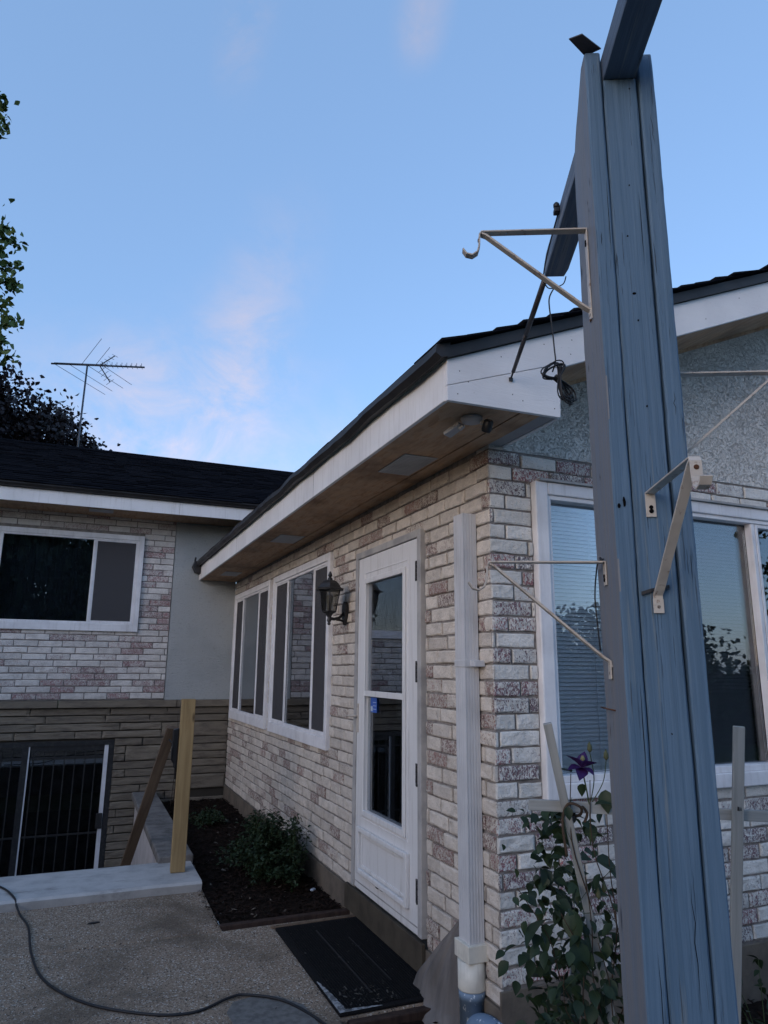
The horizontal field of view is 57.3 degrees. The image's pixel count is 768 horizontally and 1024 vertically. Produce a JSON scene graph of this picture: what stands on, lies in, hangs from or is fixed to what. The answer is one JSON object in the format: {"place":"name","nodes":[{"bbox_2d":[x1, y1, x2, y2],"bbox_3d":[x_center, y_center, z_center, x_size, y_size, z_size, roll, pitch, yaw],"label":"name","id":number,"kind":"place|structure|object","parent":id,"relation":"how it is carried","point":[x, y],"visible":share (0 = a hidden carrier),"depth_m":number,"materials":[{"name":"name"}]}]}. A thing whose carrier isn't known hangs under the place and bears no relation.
{"place":"outdoors","nodes":[
{"label":"outdoors","id":0,"kind":"place"},
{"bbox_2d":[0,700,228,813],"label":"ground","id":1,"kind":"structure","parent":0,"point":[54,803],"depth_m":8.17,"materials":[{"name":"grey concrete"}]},
{"bbox_2d":[0,91,28,366],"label":"maple tree","id":2,"kind":"object","parent":1,"relation":"on","point":[10,283],"visible":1,"depth_m":11.30,"materials":[{"name":"green plant"}]},
{"bbox_2d":[0,359,120,450],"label":"purple tree","id":3,"kind":"object","parent":1,"relation":"on","point":[33,425],"visible":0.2,"depth_m":15.28,"materials":[{"name":"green plant"}]},
{"bbox_2d":[0,861,201,912],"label":"kerb","id":4,"kind":"structure","parent":1,"relation":"on","point":[56,889],"depth_m":4.70,"materials":[{"name":"concrete"}]},
{"bbox_2d":[170,699,195,872],"bbox_3d":[-1.468,1.979,5.136,0.100,1.186,0.084,5,-13,-18],"label":"wooden post","id":5,"kind":"object","parent":4,"relation":"on","point":[182,799],"visible":1,"depth_m":5.09,"materials":[{"name":"brown wood"}]},
{"bbox_2d":[120,725,176,865],"bbox_3d":[-2.003,2.627,5.624,0.075,2.296,0.036,16,19,-20],"label":"leaning board","id":6,"kind":"object","parent":5,"relation":"attached to","point":[149,793],"visible":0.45,"depth_m":5.46,"materials":[{"name":"brown wood"}]},
{"bbox_2d":[169,728,179,778],"bbox_3d":[-1.553,1.777,5.169,0.071,0.359,0.056,6,-14,-22],"label":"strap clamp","id":7,"kind":"object","parent":5,"relation":"hanging from","point":[174,744],"visible":1,"depth_m":5.16,"materials":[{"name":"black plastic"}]},
{"bbox_2d":[0,438,293,920],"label":"house wing","id":8,"kind":"structure","parent":1,"relation":"on","point":[116,625],"depth_m":8.29,"materials":[{"name":"beige brick"}]},
{"bbox_2d":[0,740,114,876],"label":"sliding door","id":9,"kind":"structure","parent":8,"relation":"in","point":[100,822],"depth_m":7.69,"materials":[{"name":"black metal"}]},
{"bbox_2d":[0,526,144,631],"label":"window","id":10,"kind":"structure","parent":8,"relation":"in","point":[50,579],"depth_m":8.24,"materials":[{"name":"grey"}]},
{"bbox_2d":[51,338,144,446],"bbox_3d":[-4.922,-1.567,12.544,1.493,3.093,1.432,-4,-13,17],"label":"tv antenna","id":11,"kind":"object","parent":8,"relation":"on","point":[103,364],"visible":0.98,"depth_m":12.37,"materials":[{"name":"grey metal"}]},
{"bbox_2d":[131,792,192,864],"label":"retaining wall","id":12,"kind":"structure","parent":1,"relation":"on","point":[154,843],"depth_m":6.30,"materials":[{"name":"concrete"}]},
{"bbox_2d":[192,264,767,1023],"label":"brick house","id":13,"kind":"structure","parent":1,"relation":"on","point":[342,738],"depth_m":3.71,"materials":[{"name":"brick"}]},
{"bbox_2d":[228,580,272,729],"bbox_3d":[-1.386,1.576,7.774,0.250,1.449,1.788,6,-14,-22],"label":"window","id":14,"kind":"structure","parent":13,"relation":"in","point":[254,657],"depth_m":7.63,"materials":[{"name":"grey"}]},
{"bbox_2d":[267,552,334,750],"bbox_3d":[-0.644,1.197,6.053,0.250,1.449,1.753,6,-14,-22],"label":"window","id":15,"kind":"structure","parent":13,"relation":"in","point":[308,661],"depth_m":5.91,"materials":[{"name":"grey"}]},
{"bbox_2d":[316,571,348,624],"bbox_3d":[-0.363,0.602,4.911,0.252,0.373,0.209,6,-14,-22],"label":"wall lantern","id":16,"kind":"object","parent":13,"relation":"attached to","point":[329,589],"depth_m":4.86,"materials":[{"name":"black metal"}]},
{"bbox_2d":[346,539,417,934],"bbox_3d":[-0.015,1.229,4.165,0.095,2.026,0.966,6,-14,-22],"label":"door","id":17,"kind":"structure","parent":13,"relation":"in","point":[386,825],"depth_m":4.12,"materials":[{"name":"white glass"}]},
{"bbox_2d":[444,414,493,437],"bbox_3d":[0.358,-0.365,3.030,0.233,0.078,0.094,-9,-16,37],"label":"security light","id":18,"kind":"object","parent":13,"relation":"attached to","point":[467,419],"visible":1,"depth_m":3.00,"materials":[{"name":"grey plastic"}]},
{"bbox_2d":[453,513,501,1023],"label":"downspout","id":19,"kind":"object","parent":13,"relation":"attached to","point":[471,949],"visible":0.99,"depth_m":3.14,"materials":[{"name":"white plastic"}]},
{"bbox_2d":[509,280,544,381],"bbox_3d":[0.554,-0.695,2.733,0.021,0.199,0.482,2,-13,-5],"label":"support rod","id":20,"kind":"object","parent":13,"relation":"attached to","point":[532,314],"visible":0.89,"depth_m":2.69,"materials":[{"name":"metal"}]},
{"bbox_2d":[530,477,767,799],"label":"window","id":21,"kind":"structure","parent":13,"relation":"in","point":[734,692],"depth_m":3.58,"materials":[{"name":"clear glass"}]},
{"bbox_2d":[0,891,422,1023],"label":"patio","id":22,"kind":"structure","parent":0,"point":[167,968],"depth_m":3.54,"materials":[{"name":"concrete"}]},
{"bbox_2d":[0,886,326,1023],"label":"cord","id":23,"kind":"object","parent":22,"relation":"on","point":[45,981],"visible":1,"depth_m":3.18,"materials":[{"name":"black plastic"}]},
{"bbox_2d":[199,886,221,925],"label":"spilled mulch","id":24,"kind":"object","parent":22,"relation":"on","point":[215,914],"visible":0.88,"depth_m":4.35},
{"bbox_2d":[219,908,349,930],"bbox_3d":[-0.592,2.502,4.261,0.803,0.092,0.048,6,-14,-22],"label":"edging board","id":25,"kind":"object","parent":22,"relation":"on","point":[281,919],"visible":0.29,"depth_m":4.25,"materials":[{"name":"wood"}]},
{"bbox_2d":[270,914,354,929],"bbox_3d":[-0.418,2.449,4.200,0.524,0.014,0.034,6,-14,-24],"label":"wood strip","id":26,"kind":"object","parent":22,"relation":"on","point":[312,921],"visible":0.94,"depth_m":4.19,"materials":[{"name":"wood"}]},
{"bbox_2d":[275,916,423,1017],"bbox_3d":[-0.180,2.325,3.667,0.508,0.022,1.143,6,-14,-22],"label":"doormat","id":27,"kind":"object","parent":22,"relation":"on","point":[357,963],"visible":0.91,"depth_m":3.56,"materials":[{"name":"black rubber"}]},
{"bbox_2d":[333,979,396,1005],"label":"leaf litter","id":28,"kind":"object","parent":27,"relation":"on","point":[366,994],"visible":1,"depth_m":3.23,"materials":[{"name":"brown plant"}]},
{"bbox_2d":[347,1006,430,1023],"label":"edging board","id":29,"kind":"object","parent":22,"relation":"on","point":[408,1015],"visible":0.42,"depth_m":3.10,"materials":[{"name":"brown wood"}]},
{"bbox_2d":[413,920,459,1023],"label":"cloth","id":30,"kind":"object","parent":22,"relation":"on","point":[435,982],"visible":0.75,"depth_m":3.15,"materials":[{"name":"grey fabric"}]},
{"bbox_2d":[574,53,738,1023],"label":"pergola post","id":31,"kind":"object","parent":22,"relation":"on","point":[675,939],"visible":0.98,"depth_m":1.42,"materials":[{"name":"paint"}]},
{"bbox_2d":[462,227,592,321],"bbox_3d":[0.334,-0.556,1.659,0.296,0.239,0.021,0,-13,4],"label":"shelf bracket","id":32,"kind":"object","parent":31,"relation":"attached to","point":[486,234],"visible":1,"depth_m":1.67,"materials":[{"name":"metal"}]},
{"bbox_2d":[468,561,612,678],"bbox_3d":[0.329,0.228,1.499,0.296,0.248,0.021,0,-13,4],"label":"shelf bracket","id":33,"kind":"object","parent":31,"relation":"attached to","point":[547,610],"visible":0.98,"depth_m":1.51,"materials":[{"name":"metal"}]},
{"bbox_2d":[594,557,603,650],"bbox_3d":[0.471,0.200,1.531,0.011,0.198,0.092,-1,-13,5],"label":"wire","id":34,"kind":"object","parent":33,"relation":"hanging from","point":[600,559],"visible":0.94,"depth_m":1.57,"materials":[{"name":"black"}]},
{"bbox_2d":[569,34,600,54],"bbox_3d":[0.476,-1.113,1.676,0.080,0.014,0.034,7,-14,-28],"label":"offcut","id":35,"kind":"object","parent":31,"relation":"on","point":[583,43],"visible":1,"depth_m":1.67,"materials":[{"name":"metal"}]},
{"bbox_2d":[544,0,661,276],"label":"pergola beam","id":36,"kind":"structure","parent":31,"relation":"on","point":[631,27],"depth_m":1.63,"materials":[{"name":"paint"}]},
{"bbox_2d":[553,202,559,215],"bbox_3d":[0.546,-0.962,2.229,0.020,0.037,0.025,0,-13,4],"label":"beam fixture","id":37,"kind":"object","parent":36,"relation":"attached to","point":[556,207],"visible":1,"depth_m":2.22,"materials":[{"name":"black plastic"}]},
{"bbox_2d":[540,216,576,405],"bbox_3d":[0.563,-0.653,2.361,0.116,0.525,0.386,-4,-13,19],"label":"coiled cable","id":38,"kind":"object","parent":36,"relation":"hanging from","point":[560,382],"visible":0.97,"depth_m":2.44,"materials":[{"name":"black plastic"}]},
{"bbox_2d":[641,585,669,594],"bbox_3d":[0.541,0.155,1.401,0.056,0.021,0.007,0,-13,3],"label":"cable tie","id":39,"kind":"object","parent":31,"relation":"attached to","point":[651,590],"visible":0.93,"depth_m":1.40,"materials":[{"name":"black plastic"}]},
{"bbox_2d":[645,456,712,612],"bbox_3d":[0.537,0.048,1.278,0.021,0.248,0.296,0,-13,4],"label":"shelf bracket","id":40,"kind":"object","parent":31,"relation":"attached to","point":[691,467],"visible":1,"depth_m":1.30,"materials":[{"name":"metal"}]},
{"bbox_2d":[680,370,767,453],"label":"shelf bracket","id":41,"kind":"object","parent":31,"relation":"attached to","point":[724,373],"visible":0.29,"depth_m":1.58,"materials":[{"name":"metal"}]},
{"bbox_2d":[161,798,344,924],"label":"mulch","id":42,"kind":"object","parent":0,"point":[269,898],"visible":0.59,"depth_m":5.07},
{"bbox_2d":[170,779,175,805],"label":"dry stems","id":43,"kind":"object","parent":42,"relation":"on","point":[172,792],"visible":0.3,"depth_m":7.77,"materials":[{"name":"brown plant"}]},
{"bbox_2d":[188,805,227,828],"bbox_3d":[-1.698,2.988,6.873,0.396,0.192,0.456,8,-15,-29],"label":"bush","id":44,"kind":"object","parent":42,"relation":"on","point":[212,814],"visible":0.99,"depth_m":6.85,"materials":[{"name":"green plant"}]},
{"bbox_2d":[214,806,310,892],"bbox_3d":[-0.880,2.444,5.188,0.655,0.491,1.044,10,-16,-36],"label":"bush","id":45,"kind":"object","parent":42,"relation":"on","point":[262,855],"visible":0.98,"depth_m":5.11,"materials":[{"name":"green plant"}]},
{"bbox_2d":[271,808,311,885],"bbox_3d":[-0.670,2.418,5.106,0.264,0.508,0.395,6,-14,-22],"label":"bush","id":46,"kind":"object","parent":42,"relation":"on","point":[295,837],"visible":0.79,"depth_m":5.08,"materials":[{"name":"green plant"}]},
{"bbox_2d":[0,0,767,923],"label":"sky","id":47,"kind":"structure","parent":0,"point":[269,209],"materials":[{"name":"blue"}]},
{"bbox_2d":[399,994,767,1023],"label":"garden bed","id":48,"kind":"object","parent":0,"point":[754,1007],"visible":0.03,"depth_m":3.20,"materials":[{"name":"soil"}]},
{"bbox_2d":[495,741,623,1023],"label":"clematis","id":49,"kind":"object","parent":48,"relation":"on","point":[578,958],"visible":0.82,"depth_m":2.22,"materials":[{"name":"green plant"}]},
{"bbox_2d":[529,722,767,1023],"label":"trellis","id":50,"kind":"object","parent":48,"relation":"on","point":[737,814],"visible":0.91,"depth_m":2.19,"materials":[{"name":"white wood"}]},
{"bbox_2d":[741,955,767,1023],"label":"leafy plant","id":51,"kind":"object","parent":48,"relation":"on","point":[759,962],"visible":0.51,"depth_m":2.94,"materials":[{"name":"green plant"}]},
{"bbox_2d":[741,981,764,1023],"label":"leafy plant","id":52,"kind":"object","parent":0,"point":[750,1011],"visible":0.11,"depth_m":2.64,"materials":[{"name":"green plant"}]}
]}

